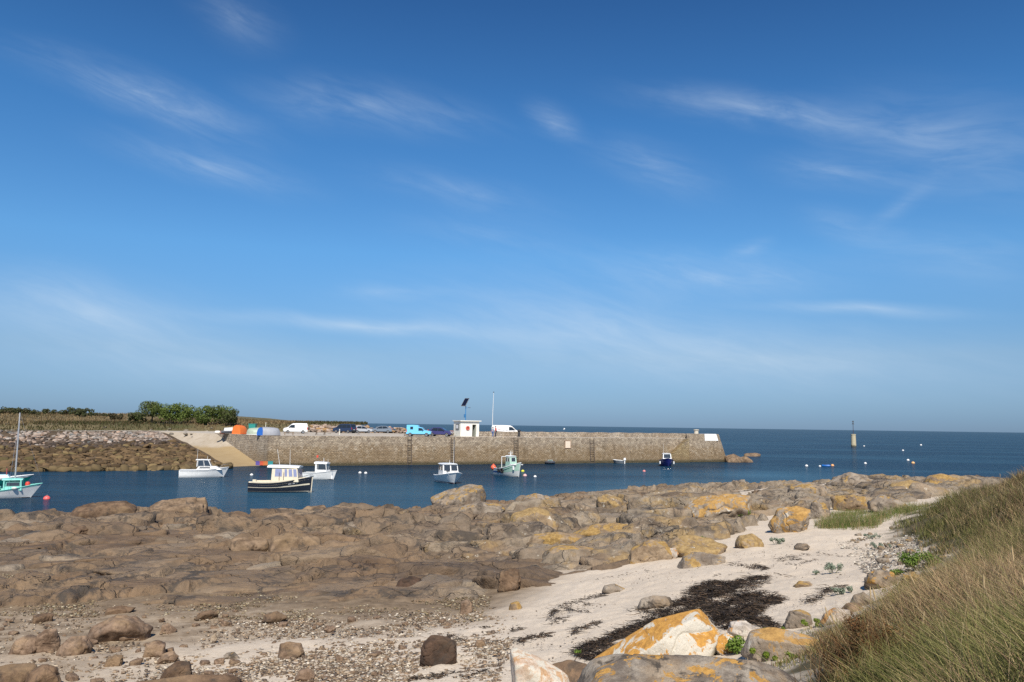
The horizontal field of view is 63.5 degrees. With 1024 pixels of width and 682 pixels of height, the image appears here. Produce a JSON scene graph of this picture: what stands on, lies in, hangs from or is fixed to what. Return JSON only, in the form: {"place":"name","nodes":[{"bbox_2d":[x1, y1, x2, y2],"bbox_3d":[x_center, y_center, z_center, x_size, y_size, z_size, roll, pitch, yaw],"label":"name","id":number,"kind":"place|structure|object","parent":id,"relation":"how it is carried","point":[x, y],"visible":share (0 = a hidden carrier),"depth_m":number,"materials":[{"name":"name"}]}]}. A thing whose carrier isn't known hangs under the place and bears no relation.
{"place":"outdoors","nodes":[
{"label":"outdoors","id":0,"kind":"place"},
{"bbox_2d":[0,430,221,467],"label":"bank slope","id":1,"kind":"structure","parent":0,"point":[60,432],"depth_m":123.42,"materials":[{"name":"brown stone"}]},
{"bbox_2d":[0,430,232,471],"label":"bank rubble","id":2,"kind":"object","parent":1,"relation":"on","point":[173,454],"visible":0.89,"depth_m":113.65,"materials":[{"name":"stone"}]},
{"bbox_2d":[0,412,367,431],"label":"land","id":3,"kind":"structure","parent":0,"point":[155,428],"depth_m":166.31,"materials":[{"name":"green plant"}]},
{"bbox_2d":[0,407,40,414],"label":"scrub bush","id":4,"kind":"object","parent":3,"relation":"on","point":[24,411],"visible":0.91,"depth_m":219.12,"materials":[{"name":"green plant"}]},
{"bbox_2d":[67,407,94,416],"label":"bush","id":5,"kind":"object","parent":3,"relation":"on","point":[80,411],"visible":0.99,"depth_m":224.85,"materials":[{"name":"green plant"}]},
{"bbox_2d":[133,401,167,422],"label":"bush","id":6,"kind":"object","parent":3,"relation":"on","point":[152,409],"visible":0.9,"depth_m":168.84,"materials":[{"name":"green plant"}]},
{"bbox_2d":[158,403,186,422],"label":"bush","id":7,"kind":"object","parent":3,"relation":"on","point":[171,417],"visible":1,"depth_m":168.58,"materials":[{"name":"green plant"}]},
{"bbox_2d":[176,402,203,421],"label":"bush","id":8,"kind":"object","parent":3,"relation":"on","point":[188,412],"visible":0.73,"depth_m":172.88,"materials":[{"name":"green plant"}]},
{"bbox_2d":[193,405,220,424],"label":"bush","id":9,"kind":"object","parent":3,"relation":"on","point":[204,416],"visible":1,"depth_m":172.12,"materials":[{"name":"green plant"}]},
{"bbox_2d":[207,404,234,423],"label":"bush","id":10,"kind":"object","parent":3,"relation":"on","point":[223,408],"visible":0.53,"depth_m":174.10,"materials":[{"name":"green plant"}]},
{"bbox_2d":[219,409,239,426],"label":"bush","id":11,"kind":"object","parent":3,"relation":"on","point":[229,416],"visible":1,"depth_m":171.24,"materials":[{"name":"green plant"}]},
{"bbox_2d":[163,432,259,466],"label":"slipway","id":12,"kind":"structure","parent":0,"point":[217,447],"depth_m":128.36,"materials":[{"name":"beige concrete"}]},
{"bbox_2d":[0,571,491,621],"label":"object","id":13,"kind":"structure","parent":0,"point":[70,607],"depth_m":22.10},
{"bbox_2d":[64,430,686,438],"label":"quay ground","id":14,"kind":"structure","parent":0,"point":[341,434],"depth_m":146.15,"materials":[{"name":"grey concrete"}]},
{"bbox_2d":[283,423,307,433],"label":"van","id":15,"kind":"object","parent":14,"relation":"on","point":[302,428],"visible":0.95,"depth_m":147.07,"materials":[{"name":"paint"}]},
{"bbox_2d":[333,424,356,432],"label":"people carrier","id":16,"kind":"object","parent":14,"relation":"on","point":[348,428],"visible":0.98,"depth_m":162.92,"materials":[{"name":"paint"}]},
{"bbox_2d":[406,425,431,436],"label":"box van","id":17,"kind":"object","parent":14,"relation":"on","point":[411,430],"visible":0.99,"depth_m":132.53,"materials":[{"name":"paint"}]},
{"bbox_2d":[428,427,453,436],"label":"hatchback","id":18,"kind":"object","parent":14,"relation":"on","point":[439,431],"visible":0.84,"depth_m":135.87,"materials":[{"name":"paint"}]},
{"bbox_2d":[453,420,480,436],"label":"harbour hut","id":19,"kind":"object","parent":14,"relation":"on","point":[467,428],"visible":0.98,"depth_m":139.94,"materials":[{"name":"paint"}]},
{"bbox_2d":[308,424,658,437],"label":"seaward rubble","id":20,"kind":"object","parent":14,"relation":"on","point":[319,428],"visible":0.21,"depth_m":173.78,"materials":[{"name":"stone"}]},
{"bbox_2d":[404,431,685,437],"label":"parapet wall","id":21,"kind":"structure","parent":14,"relation":"on","point":[581,434],"depth_m":152.22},
{"bbox_2d":[0,480,1023,681],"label":"beach ground","id":22,"kind":"structure","parent":0,"point":[613,611],"depth_m":19.49,"materials":[{"name":"beige sand"}]},
{"bbox_2d":[0,663,36,681],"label":"stone","id":23,"kind":"object","parent":22,"relation":"on","point":[18,672],"visible":0.85,"depth_m":14.43,"materials":[{"name":"brown stone"}]},
{"bbox_2d":[8,635,36,654],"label":"stone","id":24,"kind":"object","parent":22,"relation":"on","point":[24,645],"visible":0.89,"depth_m":16.95,"materials":[{"name":"beige stone"}]},
{"bbox_2d":[32,613,53,623],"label":"stone","id":25,"kind":"object","parent":22,"relation":"on","point":[42,618],"visible":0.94,"depth_m":20.53,"materials":[{"name":"brown stone"}]},
{"bbox_2d":[25,664,61,681],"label":"stone","id":26,"kind":"object","parent":22,"relation":"on","point":[45,673],"visible":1,"depth_m":14.19,"materials":[{"name":"brown stone"}]},
{"bbox_2d":[35,628,60,652],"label":"stone","id":27,"kind":"object","parent":22,"relation":"on","point":[47,639],"visible":0.89,"depth_m":17.17,"materials":[{"name":"brown stone"}]},
{"bbox_2d":[56,636,92,655],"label":"stone","id":28,"kind":"object","parent":22,"relation":"on","point":[74,645],"visible":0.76,"depth_m":16.88,"materials":[{"name":"beige stone"}]},
{"bbox_2d":[70,501,136,517],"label":"boulder","id":29,"kind":"object","parent":22,"relation":"on","point":[99,509],"visible":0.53,"depth_m":46.21,"materials":[{"name":"brown stone"}]},
{"bbox_2d":[103,654,122,666],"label":"stone","id":30,"kind":"object","parent":22,"relation":"on","point":[115,660],"visible":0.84,"depth_m":15.82,"materials":[{"name":"brown stone"}]},
{"bbox_2d":[87,615,152,642],"bbox_3d":[-8.815,6.536,18.636,1.342,0.759,1.084,3,-6,-24],"label":"stone","id":31,"kind":"object","parent":22,"relation":"on","point":[121,628],"visible":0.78,"depth_m":18.29,"materials":[{"name":"brown stone"}]},
{"bbox_2d":[105,605,135,614],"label":"stone","id":32,"kind":"object","parent":22,"relation":"on","point":[118,610],"visible":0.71,"depth_m":21.55,"materials":[{"name":"brown stone"}]},
{"bbox_2d":[142,640,165,657],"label":"stone","id":33,"kind":"object","parent":22,"relation":"on","point":[155,648],"visible":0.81,"depth_m":16.55,"materials":[{"name":"beige stone"}]},
{"bbox_2d":[157,651,178,663],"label":"stone","id":34,"kind":"object","parent":22,"relation":"on","point":[171,656],"visible":0.96,"depth_m":16.09,"materials":[{"name":"beige stone"}]},
{"bbox_2d":[160,661,192,678],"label":"stone","id":35,"kind":"object","parent":22,"relation":"on","point":[178,668],"visible":0.73,"depth_m":14.45,"materials":[{"name":"brown stone"}]},
{"bbox_2d":[149,497,207,513],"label":"boulder","id":36,"kind":"object","parent":22,"relation":"on","point":[190,505],"visible":0.54,"depth_m":49.07,"materials":[{"name":"brown stone"}]},
{"bbox_2d":[138,674,242,681],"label":"stone","id":37,"kind":"object","parent":22,"relation":"on","point":[209,678],"visible":1,"depth_m":13.69,"materials":[{"name":"brown stone"}]},
{"bbox_2d":[194,610,218,620],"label":"stone","id":38,"kind":"object","parent":22,"relation":"on","point":[208,614],"visible":0.9,"depth_m":20.82,"materials":[{"name":"brown stone"}]},
{"bbox_2d":[228,537,268,551],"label":"boulder","id":39,"kind":"object","parent":22,"relation":"on","point":[249,544],"visible":0.68,"depth_m":33.82,"materials":[{"name":"brown stone"}]},
{"bbox_2d":[0,604,516,681],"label":"shingle","id":40,"kind":"object","parent":22,"relation":"on","point":[155,676],"visible":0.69,"depth_m":16.77,"materials":[{"name":"grey gravel"}]},
{"bbox_2d":[261,611,287,623],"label":"stone","id":41,"kind":"object","parent":22,"relation":"on","point":[275,617],"visible":0.76,"depth_m":20.11,"materials":[{"name":"brown stone"}]},
{"bbox_2d":[263,512,308,527],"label":"boulder","id":42,"kind":"object","parent":22,"relation":"on","point":[298,521],"visible":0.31,"depth_m":41.50,"materials":[{"name":"brown stone"}]},
{"bbox_2d":[278,641,304,659],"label":"stone","id":43,"kind":"object","parent":22,"relation":"on","point":[292,649],"visible":0.77,"depth_m":15.84,"materials":[{"name":"beige stone"}]},
{"bbox_2d":[294,668,314,681],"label":"stone","id":44,"kind":"object","parent":22,"relation":"on","point":[304,674],"visible":0.94,"depth_m":13.83,"materials":[{"name":"beige stone"}]},
{"bbox_2d":[419,635,456,666],"bbox_3d":[-1.259,5.353,14.146,0.639,0.671,0.496,1,-6,-5],"label":"stone","id":45,"kind":"object","parent":22,"relation":"on","point":[437,649],"visible":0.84,"depth_m":13.94,"materials":[{"name":"brown stone"}]},
{"bbox_2d":[430,484,485,504],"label":"boulder","id":46,"kind":"object","parent":22,"relation":"on","point":[464,493],"visible":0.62,"depth_m":56.88,"materials":[{"name":"grey stone"}]},
{"bbox_2d":[0,475,925,607],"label":"rock shelf","id":47,"kind":"object","parent":22,"relation":"on","point":[73,583],"visible":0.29,"depth_m":28.12,"materials":[{"name":"stone"}]},
{"bbox_2d":[268,532,322,551],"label":"boulder","id":48,"kind":"object","parent":47,"relation":"on","point":[287,541],"visible":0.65,"depth_m":33.90,"materials":[{"name":"brown stone"}]},
{"bbox_2d":[460,599,472,614],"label":"boulder","id":49,"kind":"object","parent":22,"relation":"on","point":[466,606],"visible":0.9,"depth_m":20.13,"materials":[{"name":"brown stone"}]},
{"bbox_2d":[458,501,504,513],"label":"boulder","id":50,"kind":"object","parent":22,"relation":"on","point":[478,507],"visible":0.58,"depth_m":46.99,"materials":[{"name":"grey stone"}]},
{"bbox_2d":[0,474,1010,605],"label":"rock outcrop","id":51,"kind":"object","parent":22,"relation":"on","point":[484,558],"visible":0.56,"depth_m":35.07,"materials":[{"name":"stone"}]},
{"bbox_2d":[396,576,421,586],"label":"boulder","id":52,"kind":"object","parent":51,"relation":"on","point":[408,581],"visible":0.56,"depth_m":24.87,"materials":[{"name":"brown stone"}]},
{"bbox_2d":[787,482,829,495],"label":"boulder","id":53,"kind":"object","parent":51,"relation":"on","point":[818,489],"visible":0.47,"depth_m":46.19,"materials":[{"name":"grey stone"}]},
{"bbox_2d":[497,568,520,592],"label":"boulder","id":54,"kind":"object","parent":22,"relation":"on","point":[509,579],"visible":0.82,"depth_m":23.19,"materials":[{"name":"brown stone"}]},
{"bbox_2d":[508,507,558,530],"bbox_3d":[0.882,8.597,38.349,2.685,1.808,1.822,1,-6,2],"label":"boulder","id":55,"kind":"object","parent":22,"relation":"on","point":[544,516],"visible":0.52,"depth_m":37.78,"materials":[{"name":"stone"}]},
{"bbox_2d":[510,648,569,681],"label":"stone slab","id":56,"kind":"structure","parent":22,"relation":"on","point":[526,666],"depth_m":10.56,"materials":[{"name":"white stone"}]},
{"bbox_2d":[526,532,582,544],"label":"boulder","id":57,"kind":"object","parent":22,"relation":"on","point":[551,538],"visible":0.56,"depth_m":31.72,"materials":[{"name":"orange stone"}]},
{"bbox_2d":[552,660,586,681],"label":"stone","id":58,"kind":"object","parent":22,"relation":"on","point":[572,669],"visible":0.59,"depth_m":10.85,"materials":[{"name":"brown stone"}]},
{"bbox_2d":[546,545,592,554],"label":"boulder","id":59,"kind":"object","parent":22,"relation":"on","point":[554,549],"visible":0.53,"depth_m":27.34,"materials":[{"name":"beige stone"}]},
{"bbox_2d":[574,523,627,536],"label":"boulder","id":60,"kind":"object","parent":22,"relation":"on","point":[590,530],"visible":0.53,"depth_m":32.88,"materials":[{"name":"orange stone"}]},
{"bbox_2d":[596,494,624,508],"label":"boulder","id":61,"kind":"object","parent":22,"relation":"on","point":[606,501],"visible":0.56,"depth_m":45.51,"materials":[{"name":"stone"}]},
{"bbox_2d":[602,584,624,593],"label":"stone","id":62,"kind":"object","parent":22,"relation":"on","point":[610,588],"visible":0.84,"depth_m":20.51,"materials":[{"name":"grey stone"}]},
{"bbox_2d":[406,552,847,681],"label":"seaweed","id":63,"kind":"object","parent":22,"relation":"on","point":[744,609],"visible":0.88,"depth_m":16.20,"materials":[{"name":"black plant"}]},
{"bbox_2d":[627,539,673,563],"bbox_3d":[4.321,6.697,25.811,1.495,1.024,1.085,0,-6,9],"label":"boulder","id":64,"kind":"object","parent":22,"relation":"on","point":[651,550],"visible":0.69,"depth_m":25.42,"materials":[{"name":"beige stone"}]},
{"bbox_2d":[637,595,672,608],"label":"stone","id":65,"kind":"object","parent":22,"relation":"on","point":[652,601],"visible":0.69,"depth_m":17.12,"materials":[{"name":"grey stone"}]},
{"bbox_2d":[595,609,720,657],"bbox_3d":[2.124,4.465,12.246,1.928,1.053,1.250,0,-6,10],"label":"lichen boulder","id":66,"kind":"object","parent":22,"relation":"on","point":[694,632],"visible":0.71,"depth_m":11.76,"materials":[{"name":"white stone"}]},
{"bbox_2d":[486,541,853,674],"bbox_3d":[4.792,5.841,19.940,6.719,1.164,18.264,-3,-7,31],"label":"sand grit","id":67,"kind":"object","parent":22,"relation":"on","point":[658,616],"visible":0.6,"depth_m":16.43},
{"bbox_2d":[577,654,798,681],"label":"stone slab","id":68,"kind":"structure","parent":22,"relation":"on","point":[648,668],"depth_m":7.86,"materials":[{"name":"grey stone"}]},
{"bbox_2d":[667,535,727,557],"bbox_3d":[5.704,6.674,26.206,2.171,1.029,1.949,-3,-7,33],"label":"boulder","id":69,"kind":"object","parent":22,"relation":"on","point":[682,544],"visible":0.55,"depth_m":25.74,"materials":[{"name":"stone"}]},
{"bbox_2d":[677,552,725,568],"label":"boulder","id":70,"kind":"object","parent":22,"relation":"on","point":[693,559],"visible":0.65,"depth_m":23.31,"materials":[{"name":"grey stone"}]},
{"bbox_2d":[684,494,751,517],"bbox_3d":[9.182,7.678,37.618,3.192,1.474,2.034,-4,-7,38],"label":"boulder","id":71,"kind":"object","parent":22,"relation":"on","point":[732,505],"visible":0.62,"depth_m":36.96,"materials":[{"name":"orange stone"}]},
{"bbox_2d":[716,633,732,654],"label":"stone","id":72,"kind":"object","parent":22,"relation":"on","point":[722,640],"visible":0.52,"depth_m":11.73,"materials":[{"name":"orange stone"}]},
{"bbox_2d":[724,634,745,654],"bbox_3d":[3.126,4.253,11.561,0.352,0.292,0.283,1,-6,0],"label":"plant","id":73,"kind":"object","parent":22,"relation":"on","point":[735,644],"visible":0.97,"depth_m":11.51,"materials":[{"name":"green plant"}]},
{"bbox_2d":[727,620,756,636],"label":"stone","id":74,"kind":"object","parent":22,"relation":"on","point":[742,628],"visible":0.77,"depth_m":13.07,"materials":[{"name":"stone"}]},
{"bbox_2d":[735,533,763,548],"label":"boulder","id":75,"kind":"object","parent":22,"relation":"on","point":[747,541],"visible":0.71,"depth_m":26.02,"materials":[{"name":"stone"}]},
{"bbox_2d":[741,627,815,661],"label":"stone slab","id":76,"kind":"structure","parent":22,"relation":"on","point":[777,642],"depth_m":10.50,"materials":[{"name":"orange stone"}]},
{"bbox_2d":[768,506,810,533],"bbox_3d":[10.121,6.707,30.126,1.498,1.417,0.985,-4,-7,39],"label":"boulder","id":77,"kind":"object","parent":22,"relation":"on","point":[790,519],"visible":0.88,"depth_m":29.77,"materials":[{"name":"orange stone"}]},
{"bbox_2d":[783,609,812,628],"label":"stone","id":78,"kind":"object","parent":22,"relation":"on","point":[797,616],"visible":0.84,"depth_m":13.04,"materials":[{"name":"grey stone"}]},
{"bbox_2d":[810,498,830,518],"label":"boulder","id":79,"kind":"object","parent":22,"relation":"on","point":[819,507],"visible":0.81,"depth_m":34.37,"materials":[{"name":"grey stone"}]},
{"bbox_2d":[783,634,879,681],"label":"withered plant","id":80,"kind":"object","parent":22,"relation":"on","point":[825,671],"visible":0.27,"depth_m":7.26,"materials":[{"name":"brown plant"}]},
{"bbox_2d":[820,607,850,625],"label":"stone","id":81,"kind":"object","parent":22,"relation":"on","point":[835,612],"visible":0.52,"depth_m":12.32,"materials":[{"name":"stone"}]},
{"bbox_2d":[830,495,867,510],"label":"boulder","id":82,"kind":"object","parent":22,"relation":"on","point":[845,502],"visible":0.63,"depth_m":37.07,"materials":[{"name":"beige stone"}]},
{"bbox_2d":[826,472,871,485],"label":"boulder","id":83,"kind":"object","parent":22,"relation":"on","point":[849,478],"visible":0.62,"depth_m":51.31,"materials":[{"name":"grey stone"}]},
{"bbox_2d":[791,603,931,681],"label":"withered plant","id":84,"kind":"object","parent":22,"relation":"on","point":[855,629],"visible":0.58,"depth_m":7.23,"materials":[{"name":"brown plant"}]},
{"bbox_2d":[850,592,873,605],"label":"stone","id":85,"kind":"object","parent":22,"relation":"on","point":[856,596],"visible":0.37,"depth_m":13.52,"materials":[{"name":"grey stone"}]},
{"bbox_2d":[864,569,897,588],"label":"stone","id":86,"kind":"object","parent":22,"relation":"on","point":[876,573],"visible":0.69,"depth_m":16.01,"materials":[{"name":"grey stone"}]},
{"bbox_2d":[867,494,906,512],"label":"boulder","id":87,"kind":"object","parent":22,"relation":"on","point":[878,502],"visible":0.66,"depth_m":34.51,"materials":[{"name":"grey stone"}]},
{"bbox_2d":[836,534,950,575],"bbox_3d":[9.700,5.361,21.421,2.334,0.979,12.375,-1,-6,20],"label":"bank shingle","id":88,"kind":"object","parent":22,"relation":"on","point":[874,565],"visible":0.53,"depth_m":21.91,"materials":[{"name":"grey gravel"}]},
{"bbox_2d":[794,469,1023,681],"bbox_3d":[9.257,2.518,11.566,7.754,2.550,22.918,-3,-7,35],"label":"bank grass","id":89,"kind":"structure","parent":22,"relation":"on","point":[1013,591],"depth_m":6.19,"materials":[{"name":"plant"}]},
{"bbox_2d":[897,550,938,570],"bbox_3d":[8.306,4.479,16.881,0.706,0.429,0.644,1,-6,0],"label":"plant","id":90,"kind":"object","parent":22,"relation":"on","point":[907,561],"visible":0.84,"depth_m":16.82,"materials":[{"name":"green plant"}]},
{"bbox_2d":[923,473,960,483],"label":"boulder","id":91,"kind":"object","parent":22,"relation":"on","point":[937,478],"visible":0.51,"depth_m":49.03,"materials":[{"name":"beige stone"}]},
{"bbox_2d":[889,466,1023,563],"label":"bank grass","id":92,"kind":"structure","parent":22,"relation":"on","point":[965,494],"depth_m":23.12,"materials":[{"name":"green plant"}]},
{"bbox_2d":[0,423,1023,513],"bbox_3d":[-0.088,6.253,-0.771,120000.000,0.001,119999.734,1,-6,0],"label":"sea water","id":93,"kind":"structure","parent":0,"point":[788,454],"depth_m":111.73,"materials":[{"name":"blue liquid"}]},
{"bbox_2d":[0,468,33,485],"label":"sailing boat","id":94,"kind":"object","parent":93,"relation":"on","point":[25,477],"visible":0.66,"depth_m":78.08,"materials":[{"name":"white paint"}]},
{"bbox_2d":[0,413,41,498],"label":"sailing boat","id":95,"kind":"object","parent":93,"relation":"on","point":[14,489],"visible":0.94,"depth_m":65.72,"materials":[{"name":"teal paint"}]},
{"bbox_2d":[179,454,228,477],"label":"motor boat","id":96,"kind":"object","parent":93,"relation":"on","point":[205,468],"visible":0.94,"depth_m":92.69,"materials":[{"name":"white paint"}]},
{"bbox_2d":[248,449,313,492],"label":"pilothouse boat","id":97,"kind":"object","parent":93,"relation":"on","point":[288,479],"visible":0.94,"depth_m":74.25,"materials":[{"name":"black paint"}]},
{"bbox_2d":[302,455,336,478],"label":"wheelhouse boat","id":98,"kind":"object","parent":93,"relation":"on","point":[322,471],"visible":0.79,"depth_m":92.11,"materials":[{"name":"white paint"}]},
{"bbox_2d":[433,460,461,483],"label":"fishing boat","id":99,"kind":"object","parent":93,"relation":"on","point":[448,473],"visible":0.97,"depth_m":89.03,"materials":[{"name":"white paint"}]},
{"bbox_2d":[217,433,685,465],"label":"quay wall","id":100,"kind":"structure","parent":93,"relation":"in","point":[345,450],"depth_m":129.92,"materials":[{"name":"beige stone"}]},
{"bbox_2d":[670,439,689,462],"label":"harbour steps","id":101,"kind":"structure","parent":100,"relation":"attached to","point":[680,453],"depth_m":150.17,"materials":[{"name":"beige stone"}]},
{"bbox_2d":[491,451,522,476],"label":"fishing boat","id":102,"kind":"object","parent":93,"relation":"on","point":[511,467],"visible":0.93,"depth_m":102.55,"materials":[{"name":"teal paint"}]},
{"bbox_2d":[659,443,674,465],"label":"motor boat","id":103,"kind":"object","parent":93,"relation":"on","point":[666,460],"visible":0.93,"depth_m":135.59,"materials":[{"name":"blue plastic"}]},
{"bbox_2d":[686,433,724,461],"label":"pier head","id":104,"kind":"object","parent":93,"relation":"in","point":[705,447],"visible":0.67,"depth_m":154.00},
{"bbox_2d":[0,0,1023,432],"label":"sky","id":105,"kind":"structure","parent":0,"point":[735,214],"materials":[{"name":"blue"}]},
{"bbox_2d":[813,500,931,530],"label":"grass patch","id":106,"kind":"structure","parent":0,"point":[844,520],"depth_m":31.55,"materials":[{"name":"green plant"}]},
{"bbox_2d":[738,477,1023,681],"bbox_3d":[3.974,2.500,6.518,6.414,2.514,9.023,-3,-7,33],"label":"bank grass","id":107,"kind":"structure","parent":0,"point":[932,670],"depth_m":5.76,"materials":[{"name":"green plant"}]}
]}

